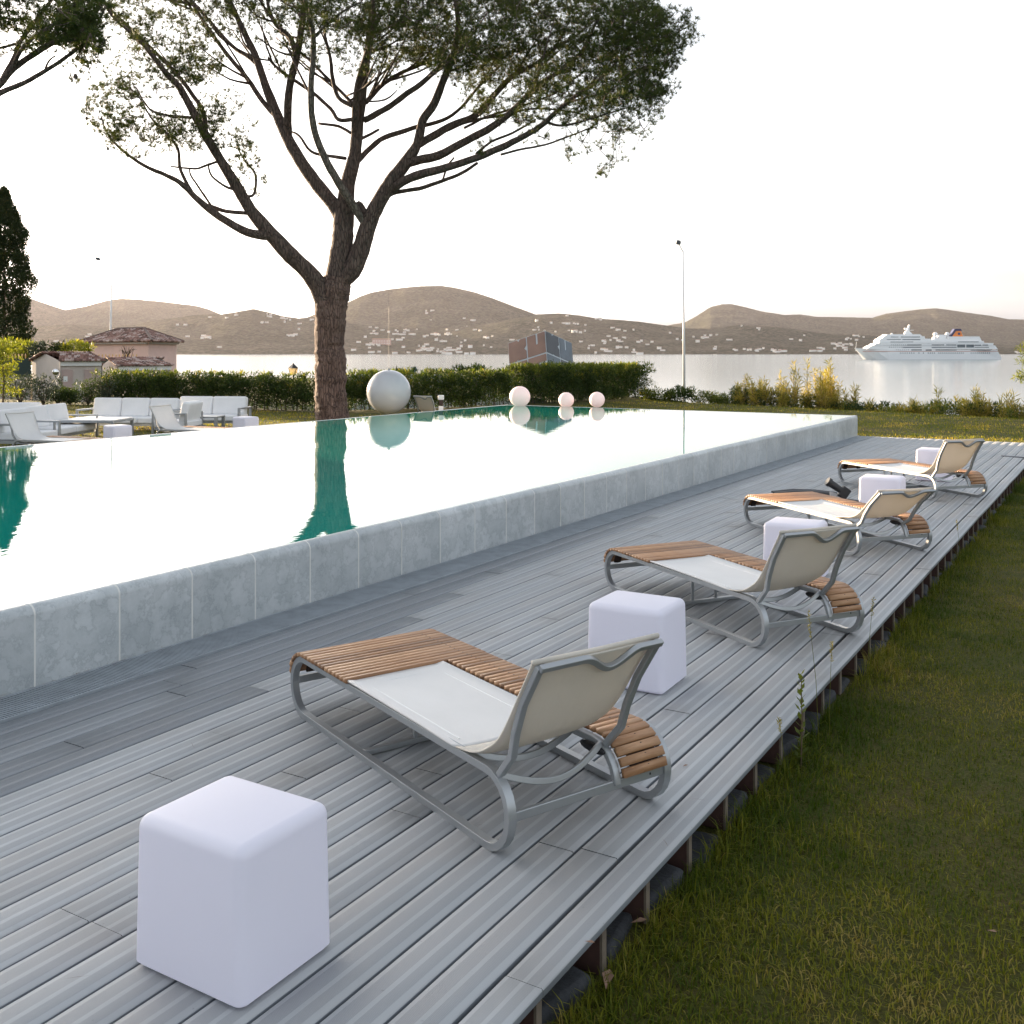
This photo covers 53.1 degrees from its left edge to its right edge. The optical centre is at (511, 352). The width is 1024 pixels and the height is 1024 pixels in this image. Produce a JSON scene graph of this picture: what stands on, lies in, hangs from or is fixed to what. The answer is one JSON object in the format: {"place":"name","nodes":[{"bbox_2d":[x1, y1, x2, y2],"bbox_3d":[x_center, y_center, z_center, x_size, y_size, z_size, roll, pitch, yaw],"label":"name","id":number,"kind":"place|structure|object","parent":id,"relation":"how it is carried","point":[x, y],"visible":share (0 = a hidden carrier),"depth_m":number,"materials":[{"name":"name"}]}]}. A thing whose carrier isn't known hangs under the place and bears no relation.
{"place":"outdoors","nodes":[
{"label":"outdoors","id":0,"kind":"place"},
{"bbox_2d":[1,298,218,326],"bbox_3d":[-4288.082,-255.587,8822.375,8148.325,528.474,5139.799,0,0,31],"label":"hills","id":1,"kind":"structure","parent":0,"point":[130,311],"depth_m":7874.10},
{"bbox_2d":[307,286,535,327],"bbox_3d":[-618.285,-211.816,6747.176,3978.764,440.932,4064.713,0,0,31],"label":"hills","id":2,"kind":"structure","parent":0,"point":[406,307],"depth_m":5925.32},
{"bbox_2d":[0,405,847,608],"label":"pool water","id":3,"kind":"structure","parent":0,"point":[76,516],"depth_m":10.41,"materials":[{"name":"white liquid"}]},
{"bbox_2d":[509,386,529,405],"bbox_3d":[0.184,1.034,24.050,0.490,0.490,0.490,0,0,31],"label":"floating ball","id":4,"kind":"object","parent":3,"relation":"on","point":[519,396],"visible":0.89,"depth_m":23.88,"materials":[{"name":"plastic"}]},
{"bbox_2d":[559,392,573,406],"bbox_3d":[1.267,1.107,23.900,0.360,0.360,0.360,0,0,31],"label":"floating ball","id":5,"kind":"object","parent":3,"relation":"on","point":[566,399],"visible":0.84,"depth_m":23.77,"materials":[{"name":"plastic"}]},
{"bbox_2d":[450,361,486,371],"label":"shrub","id":6,"kind":"object","parent":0,"point":[462,368],"depth_m":40.02,"materials":[{"name":"green plant"}]},
{"bbox_2d":[0,375,1023,1023],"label":"lawn","id":7,"kind":"structure","parent":0,"point":[758,995],"depth_m":3.77,"materials":[{"name":"plant"}]},
{"bbox_2d":[0,334,25,401],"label":"young tree","id":8,"kind":"object","parent":7,"relation":"on","point":[3,367],"visible":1,"depth_m":30.55,"materials":[{"name":"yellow plant"}]},
{"bbox_2d":[0,354,31,399],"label":"metal fence","id":9,"kind":"object","parent":7,"relation":"on","point":[24,367],"visible":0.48,"depth_m":46.05,"materials":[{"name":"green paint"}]},
{"bbox_2d":[0,185,38,374],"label":"cypress tree","id":10,"kind":"object","parent":7,"relation":"on","point":[18,272],"visible":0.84,"depth_m":74.42,"materials":[{"name":"green plant"}]},
{"bbox_2d":[0,372,39,401],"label":"bush","id":11,"kind":"object","parent":7,"relation":"on","point":[21,399],"visible":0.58,"depth_m":32.75,"materials":[{"name":"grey plant"}]},
{"bbox_2d":[0,402,41,409],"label":"garden sofa","id":12,"kind":"object","parent":7,"relation":"on","point":[8,405],"visible":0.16,"depth_m":20.24,"materials":[{"name":"fabric"}]},
{"bbox_2d":[0,408,60,444],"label":"garden sofa","id":13,"kind":"object","parent":7,"relation":"on","point":[6,437],"visible":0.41,"depth_m":17.62,"materials":[{"name":"fabric"}]},
{"bbox_2d":[23,339,52,357],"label":"shrub","id":14,"kind":"object","parent":7,"relation":"on","point":[39,346],"visible":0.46,"depth_m":51.78,"materials":[{"name":"green plant"}]},
{"bbox_2d":[16,373,65,404],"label":"bush","id":15,"kind":"object","parent":7,"relation":"on","point":[39,383],"visible":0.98,"depth_m":31.90,"materials":[{"name":"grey plant"}]},
{"bbox_2d":[5,411,102,445],"bbox_3d":[-7.036,1.303,16.176,1.933,0.696,0.726,0,0,25],"label":"sun lounger","id":16,"kind":"object","parent":7,"relation":"on","point":[24,426],"visible":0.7,"depth_m":16.34,"materials":[{"name":"fabric"}]},
{"bbox_2d":[0,0,115,95],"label":"umbrella pine","id":17,"kind":"object","parent":7,"relation":"on","point":[77,24],"visible":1,"depth_m":16.45,"materials":[{"name":"green plant"}]},
{"bbox_2d":[21,403,98,436],"bbox_3d":[-8.564,1.318,19.299,0.770,0.664,1.800,0,0,2],"label":"garden sofa","id":18,"kind":"object","parent":7,"relation":"on","point":[58,411],"visible":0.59,"depth_m":19.37,"materials":[{"name":"fabric"}]},
{"bbox_2d":[28,351,106,401],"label":"garden shed","id":19,"kind":"structure","parent":7,"relation":"on","point":[72,366],"depth_m":43.48,"materials":[{"name":"paint"}]},
{"bbox_2d":[61,370,72,400],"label":"door","id":20,"kind":"structure","parent":19,"relation":"in","point":[69,373],"depth_m":43.07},
{"bbox_2d":[84,369,97,401],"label":"door","id":21,"kind":"structure","parent":19,"relation":"in","point":[87,372],"depth_m":43.38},
{"bbox_2d":[55,388,85,404],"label":"bush","id":22,"kind":"object","parent":7,"relation":"on","point":[69,398],"visible":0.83,"depth_m":32.42,"materials":[{"name":"green plant"}]},
{"bbox_2d":[57,338,95,351],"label":"shrub","id":23,"kind":"object","parent":7,"relation":"on","point":[80,345],"visible":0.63,"depth_m":51.77,"materials":[{"name":"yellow plant"}]},
{"bbox_2d":[71,377,107,404],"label":"bush","id":24,"kind":"object","parent":7,"relation":"on","point":[89,396],"visible":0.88,"depth_m":32.09,"materials":[{"name":"green plant"}]},
{"bbox_2d":[61,417,133,434],"bbox_3d":[-8.113,1.468,20.000,1.100,0.365,0.900,0,0,4],"label":"coffee table","id":25,"kind":"object","parent":7,"relation":"on","point":[112,420],"visible":0.65,"depth_m":19.67,"materials":[{"name":"white paint"}]},
{"bbox_2d":[95,257,112,329],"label":"lamp post","id":26,"kind":"object","parent":7,"relation":"on","point":[98,258],"visible":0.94,"depth_m":61.97,"materials":[{"name":"metal"}]},
{"bbox_2d":[85,373,128,404],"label":"bush","id":27,"kind":"object","parent":7,"relation":"on","point":[103,394],"visible":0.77,"depth_m":32.06,"materials":[{"name":"green plant"}]},
{"bbox_2d":[103,424,131,437],"bbox_3d":[-6.776,1.444,17.600,0.412,0.399,0.352,0,0,43],"label":"cube stool","id":28,"kind":"object","parent":7,"relation":"on","point":[116,430],"visible":0.65,"depth_m":17.47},
{"bbox_2d":[76,398,180,425],"bbox_3d":[-8.217,1.318,22.075,2.100,0.664,0.770,0,0,7],"label":"garden sofa","id":29,"kind":"object","parent":7,"relation":"on","point":[138,410],"visible":0.58,"depth_m":22.24,"materials":[{"name":"fabric"}]},
{"bbox_2d":[79,327,184,381],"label":"pink house","id":30,"kind":"structure","parent":7,"relation":"on","point":[145,342],"depth_m":58.49,"materials":[{"name":"paint"}]},
{"bbox_2d":[102,356,173,397],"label":"garden shed","id":31,"kind":"structure","parent":7,"relation":"on","point":[159,363],"depth_m":45.38,"materials":[{"name":"tile"}]},
{"bbox_2d":[151,400,204,433],"bbox_3d":[-6.796,1.318,20.902,0.770,0.664,0.900,0,0,5],"label":"garden sofa","id":32,"kind":"object","parent":7,"relation":"on","point":[190,413],"visible":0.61,"depth_m":20.62,"materials":[{"name":"fabric"}]},
{"bbox_2d":[149,404,231,433],"bbox_3d":[-5.526,1.303,18.377,1.933,0.696,0.726,0,0,25],"label":"sun lounger","id":33,"kind":"object","parent":7,"relation":"on","point":[164,416],"visible":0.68,"depth_m":18.55,"materials":[{"name":"fabric"}]},
{"bbox_2d":[0,404,380,446],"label":"grass","id":34,"kind":"structure","parent":7,"relation":"on","point":[253,412],"depth_m":25.89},
{"bbox_2d":[91,367,314,410],"bbox_3d":[-9.330,1.104,30.851,9.442,1.406,1.502,0,0,28],"label":"hedge","id":35,"kind":"object","parent":7,"relation":"on","point":[284,388],"visible":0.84,"depth_m":30.12,"materials":[{"name":"green plant"}]},
{"bbox_2d":[200,415,224,426],"bbox_3d":[-6.480,1.490,21.600,0.700,0.310,0.500,0,0,4],"label":"coffee table","id":36,"kind":"object","parent":7,"relation":"on","point":[215,417],"visible":0.39,"depth_m":21.39,"materials":[{"name":"metal"}]},
{"bbox_2d":[179,396,251,422],"bbox_3d":[-6.766,1.318,22.875,1.720,0.664,0.770,0,0,6],"label":"garden sofa","id":37,"kind":"object","parent":7,"relation":"on","point":[229,407],"visible":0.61,"depth_m":23.02,"materials":[{"name":"fabric"}]},
{"bbox_2d":[233,416,258,427],"bbox_3d":[-5.174,1.444,19.900,0.412,0.399,0.352,0,0,39],"label":"cube stool","id":38,"kind":"object","parent":7,"relation":"on","point":[241,421],"visible":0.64,"depth_m":19.77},
{"bbox_2d":[0,405,501,447],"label":"pool side wall","id":39,"kind":"structure","parent":7,"relation":"on","point":[227,428],"depth_m":16.62,"materials":[{"name":"grey stone"}]},
{"bbox_2d":[367,368,410,413],"bbox_3d":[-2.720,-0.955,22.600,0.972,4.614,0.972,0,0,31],"label":"lamp","id":40,"kind":"object","parent":7,"relation":"on","point":[388,391],"visible":1,"depth_m":22.25,"materials":[{"name":"grey plastic"}]},
{"bbox_2d":[78,0,708,420],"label":"umbrella pine","id":41,"kind":"object","parent":7,"relation":"on","point":[652,46],"visible":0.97,"depth_m":24.02,"materials":[{"name":"green plant"}]},
{"bbox_2d":[308,364,516,410],"bbox_3d":[-2.521,1.095,30.436,7.176,1.555,1.592,0,0,-36],"label":"hedge","id":42,"kind":"object","parent":7,"relation":"on","point":[471,385],"visible":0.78,"depth_m":30.47,"materials":[{"name":"green plant"}]},
{"bbox_2d":[413,395,436,411],"bbox_3d":[-1.373,1.303,23.468,0.726,0.696,1.933,0,0,35],"label":"sun lounger","id":43,"kind":"object","parent":7,"relation":"on","point":[424,403],"visible":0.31,"depth_m":22.84,"materials":[{"name":"fabric"}]},
{"bbox_2d":[0,415,857,696],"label":"pool wall","id":44,"kind":"structure","parent":7,"relation":"on","point":[47,640],"depth_m":6.73,"materials":[{"name":"grey stone"}]},
{"bbox_2d":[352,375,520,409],"bbox_3d":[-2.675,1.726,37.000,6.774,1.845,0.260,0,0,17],"label":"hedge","id":45,"kind":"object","parent":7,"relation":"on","point":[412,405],"depth_m":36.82,"materials":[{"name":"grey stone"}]},
{"bbox_2d":[0,435,873,723],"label":"drain grate","id":46,"kind":"object","parent":7,"relation":"on","point":[48,695],"visible":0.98,"depth_m":6.48,"materials":[{"name":"plastic"}]},
{"bbox_2d":[0,437,1023,1023],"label":"wooden deck","id":47,"kind":"structure","parent":7,"relation":"on","point":[436,919],"depth_m":3.95,"materials":[{"name":"wood"}]},
{"bbox_2d":[136,776,329,1007],"bbox_3d":[-0.760,1.444,2.804,0.412,0.399,0.352,0,0,31],"label":"cube stool","id":48,"kind":"object","parent":47,"relation":"on","point":[233,899],"visible":1,"depth_m":2.68,"materials":[{"name":"plastic"}]},
{"bbox_2d":[289,629,670,850],"bbox_3d":[-0.180,1.303,4.152,0.726,0.696,1.933,0,0,-35],"label":"sun lounger","id":49,"kind":"object","parent":47,"relation":"on","point":[435,686],"visible":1,"depth_m":3.71,"materials":[{"name":"fabric"}]},
{"bbox_2d":[566,911,605,975],"bbox_3d":[0.164,1.742,3.055,0.248,0.145,0.030,0,0,31],"label":"deck joist","id":50,"kind":"object","parent":47,"relation":"attached to","point":[592,958],"visible":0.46,"depth_m":2.99,"materials":[{"name":"wood"}]},
{"bbox_2d":[612,865,649,923],"bbox_3d":[0.327,1.742,3.325,0.248,0.145,0.030,0,0,31],"label":"deck joist","id":51,"kind":"object","parent":47,"relation":"attached to","point":[641,899],"visible":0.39,"depth_m":3.26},
{"bbox_2d":[588,590,686,693],"bbox_3d":[0.632,1.444,5.161,0.412,0.399,0.352,0,0,30],"label":"cube stool","id":52,"kind":"object","parent":47,"relation":"on","point":[617,616],"visible":0.81,"depth_m":5.03,"materials":[{"name":"plastic"}]},
{"bbox_2d":[666,835,691,873],"bbox_3d":[0.517,1.742,3.640,0.248,0.145,0.030,0,0,31],"label":"deck joist","id":53,"kind":"object","parent":47,"relation":"attached to","point":[683,853],"visible":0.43,"depth_m":3.58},
{"bbox_2d":[701,795,727,829],"bbox_3d":[0.711,1.742,3.962,0.248,0.145,0.030,0,0,31],"label":"deck joist","id":54,"kind":"object","parent":47,"relation":"attached to","point":[718,811],"visible":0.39,"depth_m":3.90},
{"bbox_2d":[604,523,864,646],"bbox_3d":[1.376,1.303,6.500,0.726,0.696,1.933,0,0,-25],"label":"sun lounger","id":55,"kind":"object","parent":47,"relation":"on","point":[798,559],"visible":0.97,"depth_m":5.92,"materials":[{"name":"fabric"}]},
{"bbox_2d":[734,764,756,794],"bbox_3d":[0.898,1.742,4.271,0.248,0.145,0.030,0,0,31],"label":"deck joist","id":56,"kind":"object","parent":47,"relation":"attached to","point":[749,780],"visible":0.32,"depth_m":4.21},
{"bbox_2d":[759,735,782,764],"bbox_3d":[1.084,1.742,4.580,0.248,0.145,0.030,0,0,31],"label":"deck joist","id":57,"kind":"object","parent":47,"relation":"attached to","point":[770,755],"visible":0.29,"depth_m":4.52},
{"bbox_2d":[785,712,804,736],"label":"deck joist","id":58,"kind":"object","parent":47,"relation":"attached to","point":[791,730],"visible":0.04,"depth_m":4.83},
{"bbox_2d":[763,517,828,576],"bbox_3d":[2.100,1.444,7.574,0.412,0.399,0.352,0,0,29],"label":"cube stool","id":59,"kind":"object","parent":47,"relation":"on","point":[773,527],"visible":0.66,"depth_m":7.50,"materials":[{"name":"plastic"}]},
{"bbox_2d":[799,681,823,714],"bbox_3d":[1.456,1.742,5.196,0.248,0.145,0.030,0,0,31],"label":"deck joist","id":60,"kind":"object","parent":47,"relation":"attached to","point":[815,703],"visible":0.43,"depth_m":5.13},
{"bbox_2d":[818,663,841,694],"bbox_3d":[1.641,1.742,5.504,0.248,0.145,0.030,0,0,31],"label":"deck joist","id":61,"kind":"object","parent":47,"relation":"attached to","point":[835,685],"visible":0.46,"depth_m":5.44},
{"bbox_2d":[743,487,935,554],"bbox_3d":[2.890,1.361,9.041,0.726,0.580,2.039,0,0,-18],"label":"sun lounger","id":62,"kind":"object","parent":47,"relation":"on","point":[883,505],"visible":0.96,"depth_m":8.47,"materials":[{"name":"fabric"}]},
{"bbox_2d":[771,477,858,501],"bbox_3d":[3.449,1.512,11.455,1.174,0.276,0.375,0,0,31],"label":"camera on tripod","id":63,"kind":"object","parent":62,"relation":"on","point":[844,492],"visible":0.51,"depth_m":11.26,"materials":[{"name":"black plastic"}]},
{"bbox_2d":[834,646,856,675],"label":"deck joist","id":64,"kind":"object","parent":47,"relation":"attached to","point":[850,668],"visible":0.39,"depth_m":5.75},
{"bbox_2d":[857,638,870,659],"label":"deck joist","id":65,"kind":"object","parent":47,"relation":"attached to","point":[866,646],"visible":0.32,"depth_m":6.06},
{"bbox_2d":[859,474,905,518],"bbox_3d":[3.736,1.444,10.325,0.412,0.399,0.352,0,0,29],"label":"cube stool","id":66,"kind":"object","parent":47,"relation":"on","point":[870,485],"visible":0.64,"depth_m":10.22,"materials":[{"name":"plastic"}]},
{"bbox_2d":[883,612,894,630],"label":"deck joist","id":67,"kind":"object","parent":47,"relation":"attached to","point":[890,620],"visible":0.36,"depth_m":6.68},
{"bbox_2d":[895,601,904,618],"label":"deck joist","id":68,"kind":"object","parent":47,"relation":"attached to","point":[900,609],"visible":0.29,"depth_m":6.98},
{"bbox_2d":[837,438,987,499],"bbox_3d":[4.787,1.303,12.234,0.726,0.696,1.933,0,0,-19],"label":"sun lounger","id":69,"kind":"object","parent":47,"relation":"on","point":[954,457],"visible":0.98,"depth_m":11.57,"materials":[{"name":"fabric"}]},
{"bbox_2d":[916,447,952,480],"bbox_3d":[5.478,1.444,13.280,0.412,0.399,0.352,0,0,31],"label":"cube stool","id":70,"kind":"object","parent":47,"relation":"on","point":[926,455],"visible":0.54,"depth_m":13.17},
{"bbox_2d":[519,999,541,1023],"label":"deck joist","id":71,"kind":"object","parent":7,"relation":"on","point":[534,1016],"visible":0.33,"depth_m":2.66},
{"bbox_2d":[508,331,572,402],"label":"building","id":72,"kind":"structure","parent":7,"relation":"on","point":[543,346],"depth_m":42.31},
{"bbox_2d":[542,966,590,1023],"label":"concrete block","id":73,"kind":"structure","parent":7,"relation":"on","point":[572,978],"depth_m":2.85,"materials":[{"name":"concrete"}]},
{"bbox_2d":[501,359,657,404],"bbox_3d":[2.508,1.022,35.450,1.669,1.674,8.609,0,0,39],"label":"hedge","id":74,"kind":"object","parent":7,"relation":"on","point":[610,380],"visible":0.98,"depth_m":34.53,"materials":[{"name":"green plant"}]},
{"bbox_2d":[606,912,632,964],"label":"concrete block","id":75,"kind":"structure","parent":7,"relation":"on","point":[619,926],"depth_m":3.16,"materials":[{"name":"concrete"}]},
{"bbox_2d":[637,385,676,400],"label":"shore bush","id":76,"kind":"object","parent":7,"relation":"on","point":[645,393],"visible":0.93,"depth_m":37.23,"materials":[{"name":"green plant"}]},
{"bbox_2d":[650,863,683,910],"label":"concrete block","id":77,"kind":"structure","parent":7,"relation":"on","point":[665,873],"depth_m":3.45,"materials":[{"name":"concrete"}]},
{"bbox_2d":[660,384,696,401],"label":"shore bush","id":78,"kind":"object","parent":7,"relation":"on","point":[687,392],"visible":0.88,"depth_m":37.56,"materials":[{"name":"green plant"}]},
{"bbox_2d":[675,240,685,401],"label":"lamp post","id":79,"kind":"object","parent":7,"relation":"on","point":[678,242],"visible":0.96,"depth_m":49.95,"materials":[{"name":"metal"}]},
{"bbox_2d":[692,831,717,867],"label":"concrete block","id":80,"kind":"structure","parent":7,"relation":"on","point":[698,845],"depth_m":3.75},
{"bbox_2d":[687,390,729,403],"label":"shore bush","id":81,"kind":"object","parent":7,"relation":"on","point":[707,394],"visible":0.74,"depth_m":37.38,"materials":[{"name":"green plant"}]},
{"bbox_2d":[709,394,739,403],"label":"shore bush","id":82,"kind":"object","parent":7,"relation":"on","point":[720,398],"visible":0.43,"depth_m":36.97,"materials":[{"name":"green plant"}]},
{"bbox_2d":[728,789,747,823],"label":"concrete block","id":83,"kind":"structure","parent":7,"relation":"on","point":[739,797],"depth_m":4.06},
{"bbox_2d":[728,374,764,405],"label":"reed clump","id":84,"kind":"object","parent":7,"relation":"on","point":[738,395],"visible":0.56,"depth_m":36.30,"materials":[{"name":"green plant"}]},
{"bbox_2d":[757,763,774,786],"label":"concrete block","id":85,"kind":"structure","parent":7,"relation":"on","point":[761,770],"depth_m":4.40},
{"bbox_2d":[741,371,799,406],"bbox_3d":[9.094,1.412,35.996,1.931,1.717,1.444,0,0,0],"label":"reed clump","id":86,"kind":"object","parent":7,"relation":"on","point":[768,395],"visible":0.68,"depth_m":35.68,"materials":[{"name":"green plant"}]},
{"bbox_2d":[783,733,800,756],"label":"concrete block","id":87,"kind":"structure","parent":7,"relation":"on","point":[788,738],"depth_m":4.69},
{"bbox_2d":[792,669,809,767],"bbox_3d":[1.269,1.604,4.495,0.080,0.433,0.085,0,0,-6],"label":"leafy weed","id":88,"kind":"object","parent":7,"relation":"on","point":[801,700],"visible":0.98,"depth_m":4.49,"materials":[{"name":"green plant"}]},
{"bbox_2d":[770,357,843,408],"bbox_3d":[10.246,1.304,35.489,2.552,2.440,1.435,0,0,0],"label":"reed clump","id":89,"kind":"object","parent":7,"relation":"on","point":[805,400],"visible":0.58,"depth_m":35.31,"materials":[{"name":"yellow plant"}]},
{"bbox_2d":[805,711,821,734],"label":"concrete block","id":90,"kind":"structure","parent":7,"relation":"on","point":[809,714],"depth_m":4.99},
{"bbox_2d":[824,688,835,707],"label":"concrete block","id":91,"kind":"structure","parent":7,"relation":"on","point":[829,694],"depth_m":5.32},
{"bbox_2d":[814,369,861,409],"bbox_3d":[11.104,1.542,34.997,1.679,2.037,1.354,0,0,0],"label":"reed clump","id":92,"kind":"object","parent":7,"relation":"on","point":[825,405],"visible":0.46,"depth_m":34.71,"materials":[{"name":"green plant"}]},
{"bbox_2d":[830,390,876,410],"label":"reed clump","id":93,"kind":"object","parent":7,"relation":"on","point":[841,406],"visible":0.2,"depth_m":34.27,"materials":[{"name":"green plant"}]},
{"bbox_2d":[842,400,906,411],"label":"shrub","id":94,"kind":"object","parent":7,"relation":"on","point":[861,407],"visible":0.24,"depth_m":33.76,"materials":[{"name":"green plant"}]},
{"bbox_2d":[878,399,924,413],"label":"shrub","id":95,"kind":"object","parent":7,"relation":"on","point":[899,408],"visible":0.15,"depth_m":32.95,"materials":[{"name":"green plant"}]},
{"bbox_2d":[905,590,914,607],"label":"deck joist","id":96,"kind":"object","parent":7,"relation":"on","point":[910,600],"visible":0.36,"depth_m":7.29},
{"bbox_2d":[901,395,941,413],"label":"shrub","id":97,"kind":"object","parent":7,"relation":"on","point":[916,410],"visible":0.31,"depth_m":32.33,"materials":[{"name":"green plant"}]},
{"bbox_2d":[922,383,982,415],"bbox_3d":[13.529,1.682,31.485,1.802,1.570,1.575,0,0,0],"label":"reed clump","id":98,"kind":"object","parent":7,"relation":"on","point":[943,409],"visible":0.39,"depth_m":31.36,"materials":[{"name":"green plant"}]},
{"bbox_2d":[956,386,1002,417],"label":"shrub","id":99,"kind":"object","parent":7,"relation":"on","point":[981,408],"visible":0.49,"depth_m":30.56,"materials":[{"name":"green plant"}]},
{"bbox_2d":[988,389,1023,418],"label":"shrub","id":100,"kind":"object","parent":7,"relation":"on","point":[1009,412],"visible":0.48,"depth_m":30.15,"materials":[{"name":"green plant"}]},
{"bbox_2d":[0,0,1023,325],"label":"sky","id":101,"kind":"structure","parent":0,"point":[816,158],"materials":[{"name":"white"}]},
{"bbox_2d":[6,309,1023,353],"bbox_3d":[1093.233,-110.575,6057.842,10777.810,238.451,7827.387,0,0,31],"label":"hills","id":102,"kind":"structure","parent":0,"point":[245,332],"depth_m":4573.27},
{"bbox_2d":[372,338,390,344],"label":"manor house","id":103,"kind":"structure","parent":102,"relation":"on","point":[383,341],"depth_m":4308.00,"materials":[{"name":"white paint"}]},
{"bbox_2d":[31,354,1023,415],"bbox_3d":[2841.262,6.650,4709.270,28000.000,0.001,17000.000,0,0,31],"label":"sea","id":104,"kind":"structure","parent":0,"point":[895,381],"depth_m":428.22,"materials":[{"name":"grey liquid"}]},
{"bbox_2d":[855,325,1001,358],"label":"cruise ship","id":105,"kind":"object","parent":104,"relation":"on","point":[907,344],"visible":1,"depth_m":1002.66},
{"bbox_2d":[589,392,604,406],"bbox_3d":[1.971,1.093,23.750,0.360,0.360,0.360,0,0,31],"label":"floating ball","id":106,"kind":"object","parent":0,"point":[596,399],"visible":1,"depth_m":23.62,"materials":[{"name":"plastic"}]},
{"bbox_2d":[574,398,1023,442],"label":"grass","id":107,"kind":"structure","parent":0,"point":[914,435],"depth_m":27.20,"materials":[{"name":"plant"}]},
{"bbox_2d":[668,304,1023,345],"bbox_3d":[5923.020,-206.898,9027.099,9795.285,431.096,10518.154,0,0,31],"label":"hills","id":108,"kind":"structure","parent":0,"point":[927,323],"depth_m":7914.14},
{"bbox_2d":[1010,342,1023,383],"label":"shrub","id":109,"kind":"object","parent":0,"point":[1019,372],"visible":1,"depth_m":26.16,"materials":[{"name":"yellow plant"}]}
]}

